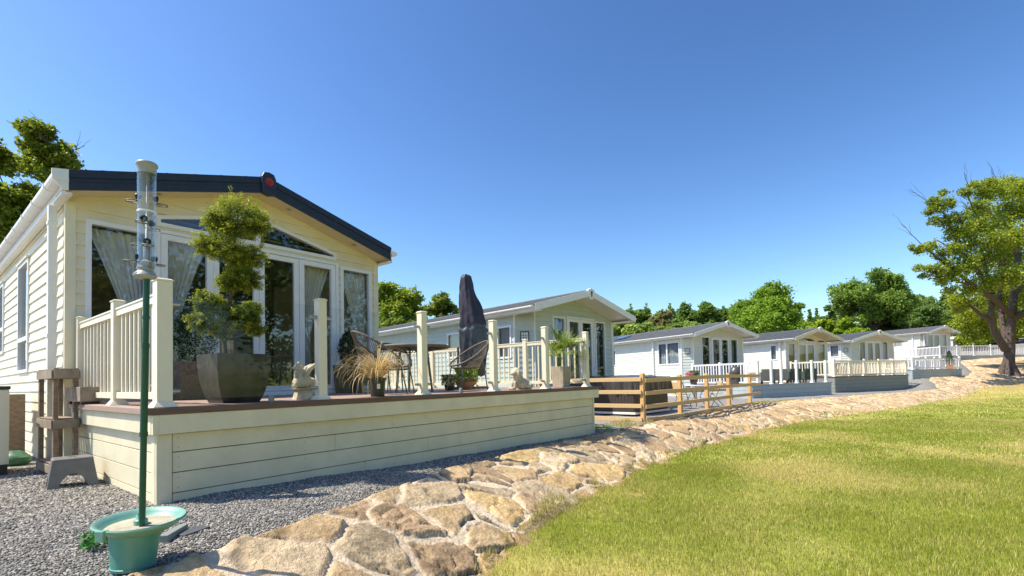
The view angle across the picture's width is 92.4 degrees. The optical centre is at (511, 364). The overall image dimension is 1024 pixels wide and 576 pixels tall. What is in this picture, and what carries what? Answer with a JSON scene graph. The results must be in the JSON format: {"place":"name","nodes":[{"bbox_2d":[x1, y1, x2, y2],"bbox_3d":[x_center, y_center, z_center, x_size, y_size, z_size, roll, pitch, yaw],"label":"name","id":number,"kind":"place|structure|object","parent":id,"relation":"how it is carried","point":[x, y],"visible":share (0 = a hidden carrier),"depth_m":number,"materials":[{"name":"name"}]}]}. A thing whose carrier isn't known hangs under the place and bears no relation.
{"place":"outdoors","nodes":[
{"label":"outdoors","id":0,"kind":"place"},
{"bbox_2d":[9,394,24,450],"bbox_3d":[-7.474,0.912,7.208,0.560,0.950,0.400,-3,-2,38],"label":"garden rack","id":1,"kind":"object","parent":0,"point":[16,421],"visible":0.69,"depth_m":7.13,"materials":[{"name":"brown wood"}]},
{"bbox_2d":[0,337,1023,575],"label":"gravel ground","id":2,"kind":"structure","parent":0,"point":[919,384],"depth_m":11.80,"materials":[{"name":"gravel"}]},
{"bbox_2d":[0,386,10,475],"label":"storage box","id":3,"kind":"object","parent":2,"relation":"on","point":[4,426],"visible":0.99,"depth_m":5.76,"materials":[{"name":"beige"}]},
{"bbox_2d":[0,152,28,179],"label":"broadleaf tree","id":4,"kind":"object","parent":2,"relation":"on","point":[13,168],"visible":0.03,"depth_m":23.78,"materials":[{"name":"green plant"}]},
{"bbox_2d":[8,450,31,466],"bbox_3d":[-6.712,1.281,6.617,0.389,0.263,0.340,-3,-2,38],"label":"garden bag","id":5,"kind":"object","parent":2,"relation":"on","point":[19,458],"visible":0.55,"depth_m":6.55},
{"bbox_2d":[0,114,89,244],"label":"broadleaf tree","id":6,"kind":"object","parent":2,"relation":"on","point":[43,152],"visible":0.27,"depth_m":19.66,"materials":[{"name":"green plant"}]},
{"bbox_2d":[36,368,80,472],"bbox_3d":[-5.420,0.661,5.858,0.790,1.220,0.256,-3,-2,36],"label":"wooden rack","id":7,"kind":"object","parent":2,"relation":"on","point":[55,422],"visible":0.77,"depth_m":5.71,"materials":[{"name":"brown wood"}]},
{"bbox_2d":[45,454,98,489],"bbox_3d":[-4.553,1.104,5.082,0.330,0.310,0.400,-3,-2,44],"label":"step stool","id":8,"kind":"object","parent":2,"relation":"on","point":[61,469],"visible":0.88,"depth_m":4.99,"materials":[{"name":"grey plastic"}]},
{"bbox_2d":[78,530,107,549],"bbox_3d":[-2.568,1.080,3.085,0.234,0.116,0.239,-3,-2,38],"label":"weed","id":9,"kind":"object","parent":2,"relation":"on","point":[90,542],"visible":0.38,"depth_m":3.01,"materials":[{"name":"green plant"}]},
{"bbox_2d":[90,506,186,573],"bbox_3d":[-2.103,0.989,2.773,0.437,0.284,0.447,-3,-2,38],"label":"garden pot","id":10,"kind":"object","parent":2,"relation":"on","point":[132,546],"visible":0.95,"depth_m":2.69,"materials":[{"name":"teal plastic"}]},
{"bbox_2d":[123,159,167,525],"bbox_3d":[-2.086,-0.133,2.781,0.185,2.065,0.215,-1,-2,-5],"label":"bird feeder","id":11,"kind":"object","parent":10,"relation":"in","point":[144,272],"visible":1,"depth_m":2.77,"materials":[{"name":"metal"}]},
{"bbox_2d":[177,526,209,536],"bbox_3d":[-2.175,1.131,3.336,0.100,0.016,0.200,-2,-2,13],"label":"slate offcut","id":12,"kind":"object","parent":2,"relation":"on","point":[191,531],"visible":0.8,"depth_m":3.33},
{"bbox_2d":[0,168,396,457],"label":"holiday caravan","id":13,"kind":"object","parent":2,"relation":"on","point":[66,247],"visible":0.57,"depth_m":7.72,"materials":[{"name":"beige"}]},
{"bbox_2d":[0,283,4,354],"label":"window","id":14,"kind":"structure","parent":13,"relation":"in","point":[2,291],"depth_m":9.66,"materials":[{"name":"white glass"}]},
{"bbox_2d":[17,257,29,373],"bbox_3d":[-8.104,-0.781,8.177,1.030,1.840,0.085,-3,-2,38],"label":"window","id":15,"kind":"structure","parent":13,"relation":"in","point":[23,287],"depth_m":8.32,"materials":[{"name":"white glass"}]},
{"bbox_2d":[46,230,58,363],"bbox_3d":[-6.228,-0.887,6.684,0.570,1.800,0.085,-3,-2,38],"label":"window","id":16,"kind":"structure","parent":13,"relation":"in","point":[57,230],"depth_m":6.50,"materials":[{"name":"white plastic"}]},
{"bbox_2d":[85,218,150,384],"bbox_3d":[-5.258,-0.727,6.565,0.085,2.310,0.700,-3,-2,38],"label":"window","id":17,"kind":"structure","parent":13,"relation":"in","point":[89,222],"depth_m":6.32,"materials":[{"name":"white plastic"}]},
{"bbox_2d":[161,233,213,353],"bbox_3d":[-4.760,-0.718,7.194,0.080,2.280,0.675,-3,-2,38],"label":"door","id":18,"kind":"structure","parent":13,"relation":"in","point":[165,238],"depth_m":7.13,"materials":[{"name":"white plastic"}]},
{"bbox_2d":[213,248,259,353],"bbox_3d":[-4.342,-0.711,7.734,0.062,2.280,0.680,-3,-2,38],"label":"door","id":19,"kind":"structure","parent":13,"relation":"in","point":[255,296],"depth_m":7.62,"materials":[{"name":"white plastic"}]},
{"bbox_2d":[156,215,336,260],"bbox_3d":[-4.159,-2.184,8.030,0.085,0.475,2.810,-3,-2,38],"label":"window","id":20,"kind":"structure","parent":13,"relation":"in","point":[333,256],"depth_m":8.18,"materials":[{"name":"white plastic"}]},
{"bbox_2d":[259,252,299,390],"bbox_3d":[-3.896,-0.705,8.248,0.118,2.280,0.670,-3,-2,38],"label":"door","id":21,"kind":"structure","parent":13,"relation":"in","point":[295,262],"depth_m":8.44,"materials":[{"name":"white plastic"}]},
{"bbox_2d":[299,259,335,389],"bbox_3d":[-3.484,-0.697,8.796,0.080,2.280,0.690,-3,-2,38],"label":"door","id":22,"kind":"structure","parent":13,"relation":"in","point":[332,274],"depth_m":8.94,"materials":[{"name":"white plastic"}]},
{"bbox_2d":[340,266,372,388],"bbox_3d":[-2.990,-0.689,9.412,0.085,2.310,0.680,-3,-2,38],"label":"window","id":23,"kind":"structure","parent":13,"relation":"in","point":[342,268],"depth_m":9.60,"materials":[{"name":"white plastic"}]},
{"bbox_2d":[0,432,600,575],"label":"loose pebbles","id":24,"kind":"object","parent":2,"relation":"on","point":[70,510],"visible":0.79,"depth_m":4.12,"materials":[{"name":"gravel"}]},
{"bbox_2d":[159,524,187,543],"bbox_3d":[-2.248,1.124,3.265,0.060,0.060,0.260,-1,-2,-10],"label":"timber offcut","id":25,"kind":"object","parent":24,"relation":"on","point":[168,536],"visible":0.64,"depth_m":3.21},
{"bbox_2d":[67,278,601,505],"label":"raised deck","id":26,"kind":"structure","parent":2,"relation":"on","point":[199,447],"depth_m":5.46,"materials":[{"name":"beige paint"}]},
{"bbox_2d":[65,387,106,404],"bbox_3d":[-5.032,0.361,5.793,0.880,0.200,0.215,-3,-2,38],"label":"trough","id":27,"kind":"object","parent":26,"relation":"on","point":[84,395],"visible":0.86,"depth_m":5.60,"materials":[{"name":"brown wood"}]},
{"bbox_2d":[173,307,221,399],"bbox_3d":[-4.401,-0.179,6.826,0.642,1.314,0.637,-3,-2,38],"label":"potted shrub","id":28,"kind":"object","parent":26,"relation":"on","point":[186,382],"visible":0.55,"depth_m":6.62,"materials":[{"name":"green plant"}]},
{"bbox_2d":[180,186,283,403],"bbox_3d":[-2.958,-0.753,5.175,0.684,2.298,0.952,-3,-2,38],"label":"cloud pruned conifer","id":29,"kind":"object","parent":26,"relation":"on","point":[225,377],"visible":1,"depth_m":5.05,"materials":[{"name":"plant"}]},
{"bbox_2d":[291,361,314,399],"bbox_3d":[-2.367,0.177,5.624,0.292,0.442,0.222,0,-2,-36],"label":"stone griffin","id":30,"kind":"object","parent":26,"relation":"on","point":[302,382],"visible":0.88,"depth_m":5.55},
{"bbox_2d":[333,330,363,392],"bbox_3d":[-2.937,-0.062,8.823,0.419,1.140,0.406,-3,-2,38],"label":"potted shrub","id":31,"kind":"object","parent":26,"relation":"on","point":[342,386],"visible":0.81,"depth_m":8.71,"materials":[{"name":"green plant"}]},
{"bbox_2d":[331,339,419,396],"bbox_3d":[-1.717,0.051,6.232,1.242,0.703,1.210,-1,-2,-9],"label":"dried grass pot","id":32,"kind":"object","parent":26,"relation":"on","point":[377,373],"visible":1,"depth_m":6.11,"materials":[{"name":"beige plastic"}]},
{"bbox_2d":[350,330,407,393],"bbox_3d":[-1.954,-0.027,7.134,0.792,0.908,0.594,0,-2,-43],"label":"rattan chair","id":33,"kind":"object","parent":26,"relation":"on","point":[358,345],"visible":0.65,"depth_m":6.96,"materials":[{"name":"wicker"}]},
{"bbox_2d":[378,343,414,391],"bbox_3d":[-2.120,0.028,8.811,0.594,0.908,0.792,0,-2,-33],"label":"rattan chair","id":34,"kind":"object","parent":26,"relation":"on","point":[405,361],"visible":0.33,"depth_m":8.99,"materials":[{"name":"wicker"}]},
{"bbox_2d":[377,343,449,392],"bbox_3d":[-1.602,0.068,8.015,1.180,0.757,1.180,-3,-2,38],"label":"garden table","id":35,"kind":"object","parent":26,"relation":"on","point":[404,347],"visible":0.73,"depth_m":7.82,"materials":[{"name":"wicker"}]},
{"bbox_2d":[441,374,457,390],"bbox_3d":[-1.164,0.323,9.144,0.337,0.312,0.337,-3,-2,38],"label":"potted bush","id":36,"kind":"object","parent":26,"relation":"on","point":[451,385],"visible":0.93,"depth_m":9.07,"materials":[{"name":"green plant"}]},
{"bbox_2d":[446,340,488,389],"bbox_3d":[-0.758,-0.002,8.814,0.792,0.908,0.594,0,-2,-39],"label":"rattan chair","id":37,"kind":"object","parent":26,"relation":"on","point":[483,350],"visible":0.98,"depth_m":8.75,"materials":[{"name":"wicker"}]},
{"bbox_2d":[455,366,479,389],"bbox_3d":[-0.891,0.254,9.607,0.486,0.468,0.497,-3,-2,38],"label":"flower bowl","id":38,"kind":"object","parent":26,"relation":"on","point":[467,381],"visible":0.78,"depth_m":9.50,"materials":[{"name":"ceramic"}]},
{"bbox_2d":[454,274,488,388],"bbox_3d":[-0.927,-0.720,10.585,0.884,2.476,0.600,-1,-2,-11],"label":"furled parasol","id":39,"kind":"object","parent":26,"relation":"on","point":[473,330],"visible":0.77,"depth_m":10.47,"materials":[{"name":"fabric"}]},
{"bbox_2d":[508,367,532,389],"bbox_3d":[0.146,0.244,8.640,0.436,0.396,0.241,0,-2,-26],"label":"stone dog","id":40,"kind":"object","parent":26,"relation":"on","point":[519,381],"visible":1,"depth_m":8.55},
{"bbox_2d":[537,325,589,387],"bbox_3d":[1.083,-0.186,9.927,1.247,1.280,1.459,-1,-2,-5],"label":"potted palm","id":41,"kind":"object","parent":26,"relation":"on","point":[561,375],"visible":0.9,"depth_m":9.80,"materials":[{"name":"green plant"}]},
{"bbox_2d":[378,280,425,328],"bbox_3d":[-7.081,-1.629,30.296,5.052,7.115,4.026,-3,-2,44],"label":"broadleaf tree","id":42,"kind":"object","parent":2,"relation":"on","point":[396,306],"visible":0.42,"depth_m":29.47,"materials":[{"name":"green plant"}]},
{"bbox_2d":[393,313,429,325],"bbox_3d":[-5.260,-0.587,28.854,4.500,5.119,3.894,-2,-2,16],"label":"broadleaf tree","id":43,"kind":"object","parent":2,"relation":"on","point":[414,317],"visible":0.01,"depth_m":28.86,"materials":[{"name":"green plant"}]},
{"bbox_2d":[419,290,459,317],"bbox_3d":[-4.858,-1.505,33.104,4.237,6.790,3.398,-1,-2,-21],"label":"broadleaf tree","id":44,"kind":"object","parent":2,"relation":"on","point":[441,305],"visible":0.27,"depth_m":32.76,"materials":[{"name":"green plant"}]},
{"bbox_2d":[379,288,636,387],"bbox_3d":[-1.952,-0.072,19.632,5.194,4.077,12.895,0,-2,-43],"label":"holiday caravan","id":45,"kind":"object","parent":2,"relation":"on","point":[596,316],"visible":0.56,"depth_m":15.86,"materials":[{"name":"white"}]},
{"bbox_2d":[447,332,459,358],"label":"window","id":46,"kind":"structure","parent":45,"relation":"in","point":[448,335],"depth_m":16.72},
{"bbox_2d":[497,325,511,358],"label":"window","id":47,"kind":"structure","parent":45,"relation":"in","point":[507,326],"depth_m":14.60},
{"bbox_2d":[552,316,566,366],"bbox_3d":[1.445,-0.284,15.079,0.596,2.396,0.085,0,-2,-43],"label":"window","id":48,"kind":"structure","parent":45,"relation":"in","point":[563,318],"depth_m":15.22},
{"bbox_2d":[568,318,580,377],"bbox_3d":[1.975,-0.285,15.592,0.646,2.346,0.070,0,-2,-43],"label":"door","id":49,"kind":"structure","parent":45,"relation":"in","point":[577,321],"depth_m":15.73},
{"bbox_2d":[580,320,593,375],"bbox_3d":[2.448,-0.281,16.040,0.646,2.346,0.070,0,-2,-43],"label":"door","id":50,"kind":"structure","parent":45,"relation":"in","point":[590,323],"depth_m":16.19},
{"bbox_2d":[594,321,606,375],"bbox_3d":[2.967,-0.263,16.521,0.555,2.375,0.085,0,-2,-43],"label":"window","id":51,"kind":"structure","parent":45,"relation":"in","point":[603,323],"depth_m":16.66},
{"bbox_2d":[125,354,1023,575],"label":"stone path","id":52,"kind":"structure","parent":2,"relation":"on","point":[451,521],"depth_m":4.94,"materials":[{"name":"stone"}]},
{"bbox_2d":[613,323,628,336],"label":"broadleaf tree","id":53,"kind":"object","parent":2,"relation":"on","point":[617,328],"visible":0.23,"depth_m":77.63,"materials":[{"name":"green plant"}]},
{"bbox_2d":[570,375,672,414],"bbox_3d":[3.224,0.854,14.681,2.314,1.080,2.218,-3,-2,43],"label":"hot tub","id":54,"kind":"object","parent":2,"relation":"on","point":[628,398],"visible":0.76,"depth_m":13.78,"materials":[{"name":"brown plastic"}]},
{"bbox_2d":[621,323,644,335],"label":"broadleaf tree","id":55,"kind":"object","parent":2,"relation":"on","point":[629,329],"visible":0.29,"depth_m":73.16,"materials":[{"name":"green plant"}]},
{"bbox_2d":[633,309,650,324],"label":"broadleaf tree","id":56,"kind":"object","parent":2,"relation":"on","point":[641,315],"visible":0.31,"depth_m":97.96,"materials":[{"name":"green plant"}]},
{"bbox_2d":[636,322,658,332],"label":"broadleaf tree","id":57,"kind":"object","parent":2,"relation":"on","point":[648,327],"visible":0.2,"depth_m":74.72,"materials":[{"name":"green plant"}]},
{"bbox_2d":[537,373,760,421],"bbox_3d":[5.470,0.923,14.556,9.280,1.380,2.825,0,-2,-26],"label":"timber fence","id":58,"kind":"object","parent":2,"relation":"on","point":[679,390],"visible":0.85,"depth_m":12.71,"materials":[{"name":"brown wood"}]},
{"bbox_2d":[645,309,673,327],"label":"broadleaf tree","id":59,"kind":"object","parent":2,"relation":"on","point":[663,318],"visible":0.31,"depth_m":86.69,"materials":[{"name":"green plant"}]},
{"bbox_2d":[668,303,677,318],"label":"conifer tree","id":60,"kind":"object","parent":2,"relation":"on","point":[672,311],"visible":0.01,"depth_m":96.42,"materials":[{"name":"green plant"}]},
{"bbox_2d":[666,318,687,327],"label":"broadleaf tree","id":61,"kind":"object","parent":2,"relation":"on","point":[675,323],"visible":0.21,"depth_m":80.73,"materials":[{"name":"green plant"}]},
{"bbox_2d":[671,382,691,408],"bbox_3d":[5.358,0.961,15.553,0.458,0.862,0.442,0,-2,-31],"label":"folding chair","id":62,"kind":"object","parent":2,"relation":"on","point":[674,384],"visible":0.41,"depth_m":15.47,"materials":[{"name":"brown wood"}]},
{"bbox_2d":[613,321,759,395],"bbox_3d":[8.500,-0.027,31.606,5.194,4.147,12.945,0,-2,-27],"label":"holiday caravan","id":63,"kind":"object","parent":2,"relation":"on","point":[674,352],"visible":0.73,"depth_m":27.19,"materials":[{"name":"plastic"}]},
{"bbox_2d":[657,340,679,364],"bbox_3d":[8.570,-0.642,26.823,0.085,1.289,1.583,0,-2,-27],"label":"window","id":64,"kind":"structure","parent":63,"relation":"in","point":[675,340],"depth_m":26.91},
{"bbox_2d":[701,336,710,383],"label":"window","id":65,"kind":"structure","parent":63,"relation":"in","point":[701,336],"depth_m":26.34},
{"bbox_2d":[712,338,720,381],"bbox_3d":[11.086,-0.240,26.629,0.674,2.416,0.070,0,-2,-27],"label":"door","id":66,"kind":"structure","parent":63,"relation":"in","point":[719,342],"depth_m":26.73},
{"bbox_2d":[720,338,729,381],"bbox_3d":[11.690,-0.244,26.944,0.674,2.416,0.070,0,-2,-27],"label":"door","id":67,"kind":"structure","parent":63,"relation":"in","point":[728,356],"depth_m":27.02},
{"bbox_2d":[730,338,737,362],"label":"window","id":68,"kind":"structure","parent":63,"relation":"in","point":[730,338],"depth_m":27.36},
{"bbox_2d":[676,301,700,322],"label":"broadleaf tree","id":69,"kind":"object","parent":2,"relation":"on","point":[684,310],"visible":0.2,"depth_m":93.80,"materials":[{"name":"green plant"}]},
{"bbox_2d":[684,385,704,407],"bbox_3d":[6.021,1.021,15.982,0.780,0.736,0.780,-3,-2,38],"label":"bistro table","id":70,"kind":"object","parent":2,"relation":"on","point":[696,392],"visible":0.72,"depth_m":15.89,"materials":[{"name":"metal"}]},
{"bbox_2d":[685,370,699,384],"bbox_3d":[5.869,0.412,15.940,0.497,0.486,0.362,0,-2,-30],"label":"flower pot","id":71,"kind":"object","parent":70,"relation":"on","point":[693,373],"visible":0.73,"depth_m":15.86,"materials":[{"name":"pink plant"}]},
{"bbox_2d":[595,399,797,430],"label":"dry grass","id":72,"kind":"structure","parent":2,"relation":"on","point":[621,423],"depth_m":11.54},
{"bbox_2d":[688,300,724,323],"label":"broadleaf tree","id":73,"kind":"object","parent":2,"relation":"on","point":[707,311],"visible":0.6,"depth_m":87.26,"materials":[{"name":"green plant"}]},
{"bbox_2d":[682,388,732,399],"bbox_3d":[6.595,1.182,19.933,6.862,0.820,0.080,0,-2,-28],"label":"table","id":74,"kind":"object","parent":2,"relation":"on","point":[710,390],"visible":0.13,"depth_m":20.88,"materials":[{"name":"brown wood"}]},
{"bbox_2d":[709,381,723,406],"bbox_3d":[6.674,0.951,16.165,0.458,0.862,0.442,-1,-2,-2],"label":"folding chair","id":75,"kind":"object","parent":2,"relation":"on","point":[718,383],"visible":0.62,"depth_m":16.15,"materials":[{"name":"brown wood"}]},
{"bbox_2d":[712,306,731,320],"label":"broadleaf tree","id":76,"kind":"object","parent":2,"relation":"on","point":[722,313],"visible":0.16,"depth_m":91.72,"materials":[{"name":"green plant"}]},
{"bbox_2d":[686,360,832,398],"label":"raised deck","id":77,"kind":"structure","parent":2,"relation":"on","point":[770,389],"depth_m":23.91,"materials":[{"name":"white plastic"}]},
{"bbox_2d":[729,365,742,383],"bbox_3d":[10.645,0.480,23.320,0.679,0.934,0.583,0,-2,-27],"label":"covered barbecue","id":78,"kind":"object","parent":77,"relation":"on","point":[734,370],"visible":0.66,"depth_m":23.15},
{"bbox_2d":[748,369,774,383],"bbox_3d":[12.172,0.574,23.976,1.100,0.720,0.750,0,-2,-27],"label":"garden sofa","id":79,"kind":"object","parent":77,"relation":"on","point":[764,374],"visible":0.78,"depth_m":23.60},
{"bbox_2d":[761,369,787,383],"bbox_3d":[12.989,0.569,24.401,1.250,0.720,0.750,0,-2,-27],"label":"garden sofa","id":80,"kind":"object","parent":77,"relation":"on","point":[777,374],"visible":0.45,"depth_m":24.05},
{"bbox_2d":[778,369,800,382],"bbox_3d":[14.065,0.563,24.961,0.950,0.720,0.750,0,-2,-27],"label":"garden sofa","id":81,"kind":"object","parent":77,"relation":"on","point":[791,374],"visible":0.61,"depth_m":24.55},
{"bbox_2d":[793,368,816,382],"bbox_3d":[15.192,0.557,25.548,1.050,0.720,0.750,0,-2,-27],"label":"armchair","id":82,"kind":"object","parent":77,"relation":"on","point":[805,375],"visible":0.69,"depth_m":25.13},
{"bbox_2d":[725,279,808,333],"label":"broadleaf tree","id":83,"kind":"object","parent":2,"relation":"on","point":[768,308],"visible":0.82,"depth_m":56.16,"materials":[{"name":"green plant"}]},
{"bbox_2d":[743,327,843,382],"bbox_3d":[16.075,-0.127,35.910,5.144,3.940,13.045,0,-2,-27],"label":"holiday caravan","id":84,"kind":"object","parent":2,"relation":"on","point":[801,345],"visible":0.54,"depth_m":31.23,"materials":[{"name":"beige"}]},
{"bbox_2d":[798,343,806,367],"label":"door","id":85,"kind":"structure","parent":84,"relation":"in","point":[805,346],"depth_m":30.89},
{"bbox_2d":[806,344,814,367],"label":"door","id":86,"kind":"structure","parent":84,"relation":"in","point":[806,344],"depth_m":31.26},
{"bbox_2d":[793,302,805,311],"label":"broadleaf tree","id":87,"kind":"object","parent":2,"relation":"on","point":[799,306],"visible":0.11,"depth_m":59.65,"materials":[{"name":"green plant"}]},
{"bbox_2d":[805,309,813,322],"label":"conifer tree","id":88,"kind":"object","parent":2,"relation":"on","point":[810,318],"visible":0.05,"depth_m":88.01,"materials":[{"name":"green plant"}]},
{"bbox_2d":[810,319,835,332],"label":"broadleaf tree","id":89,"kind":"object","parent":2,"relation":"on","point":[827,325],"visible":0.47,"depth_m":61.44,"materials":[{"name":"green plant"}]},
{"bbox_2d":[813,303,839,328],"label":"broadleaf tree","id":90,"kind":"object","parent":2,"relation":"on","point":[832,315],"visible":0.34,"depth_m":80.11,"materials":[{"name":"green plant"}]},
{"bbox_2d":[790,359,908,392],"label":"raised deck","id":91,"kind":"structure","parent":2,"relation":"on","point":[858,382],"depth_m":29.00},
{"bbox_2d":[827,330,907,375],"bbox_3d":[24.553,-0.374,40.950,5.194,3.757,12.945,-1,-2,-14],"label":"holiday caravan","id":92,"kind":"object","parent":2,"relation":"on","point":[874,345],"visible":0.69,"depth_m":35.56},
{"bbox_2d":[867,342,873,368],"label":"door","id":93,"kind":"structure","parent":92,"relation":"in","point":[867,342],"depth_m":35.54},
{"bbox_2d":[861,313,910,330],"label":"broadleaf tree","id":94,"kind":"object","parent":2,"relation":"on","point":[885,325],"visible":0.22,"depth_m":61.78,"materials":[{"name":"green plant"}]},
{"bbox_2d":[904,312,922,328],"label":"broadleaf tree","id":95,"kind":"object","parent":2,"relation":"on","point":[914,320],"visible":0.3,"depth_m":87.10,"materials":[{"name":"green plant"}]},
{"bbox_2d":[870,356,962,379],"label":"raised deck","id":96,"kind":"structure","parent":2,"relation":"on","point":[937,365],"depth_m":32.83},
{"bbox_2d":[945,350,954,368],"bbox_3d":[29.408,-0.354,33.014,0.604,1.240,0.605,-3,-2,38],"label":"potted shrub","id":97,"kind":"object","parent":96,"relation":"on","point":[949,366],"visible":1,"depth_m":32.95,"materials":[{"name":"green plant"}]},
{"bbox_2d":[883,325,960,358],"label":"holiday caravan","id":98,"kind":"object","parent":2,"relation":"on","point":[929,336],"visible":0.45,"depth_m":51.64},
{"bbox_2d":[914,294,936,308],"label":"broadleaf tree","id":99,"kind":"object","parent":2,"relation":"on","point":[927,301],"visible":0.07,"depth_m":95.82,"materials":[{"name":"green plant"}]},
{"bbox_2d":[911,303,950,327],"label":"broadleaf tree","id":100,"kind":"object","parent":2,"relation":"on","point":[933,314],"visible":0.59,"depth_m":87.05,"materials":[{"name":"green plant"}]},
{"bbox_2d":[926,294,949,310],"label":"broadleaf tree","id":101,"kind":"object","parent":2,"relation":"on","point":[940,303],"visible":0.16,"depth_m":97.95,"materials":[{"name":"green plant"}]},
{"bbox_2d":[894,159,1023,376],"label":"gnarled tree","id":102,"kind":"object","parent":2,"relation":"on","point":[1004,242],"visible":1,"depth_m":33.59,"materials":[{"name":"green plant"}]},
{"bbox_2d":[894,344,1023,362],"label":"raised deck","id":103,"kind":"structure","parent":2,"relation":"on","point":[980,355],"depth_m":45.19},
{"bbox_2d":[917,346,943,356],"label":"railing","id":104,"kind":"object","parent":103,"relation":"on","point":[924,347],"visible":0.49,"depth_m":49.06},
{"bbox_2d":[954,328,994,349],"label":"broadleaf tree","id":105,"kind":"object","parent":2,"relation":"on","point":[961,342],"visible":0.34,"depth_m":55.93,"materials":[{"name":"green plant"}]},
{"bbox_2d":[990,322,1023,343],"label":"broadleaf tree","id":106,"kind":"object","parent":2,"relation":"on","point":[1021,335],"visible":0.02,"depth_m":58.72,"materials":[{"name":"green plant"}]},
{"bbox_2d":[0,0,1023,322],"label":"sky","id":107,"kind":"structure","parent":0,"point":[657,153],"materials":[{"name":"blue"}]},
{"bbox_2d":[474,361,1023,575],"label":"lawn","id":108,"kind":"structure","parent":0,"point":[831,563],"depth_m":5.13,"materials":[{"name":"plant"}]},
{"bbox_2d":[832,316,861,334],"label":"broadleaf tree","id":109,"kind":"object","parent":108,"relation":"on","point":[843,324],"visible":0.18,"depth_m":59.41,"materials":[{"name":"green plant"}]},
{"bbox_2d":[843,327,870,333],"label":"broadleaf tree","id":110,"kind":"object","parent":108,"relation":"on","point":[856,330],"visible":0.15,"depth_m":57.43,"materials":[{"name":"green plant"}]},
{"bbox_2d":[826,267,923,330],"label":"broadleaf tree","id":111,"kind":"object","parent":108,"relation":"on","point":[878,297],"visible":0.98,"depth_m":59.73,"materials":[{"name":"green plant"}]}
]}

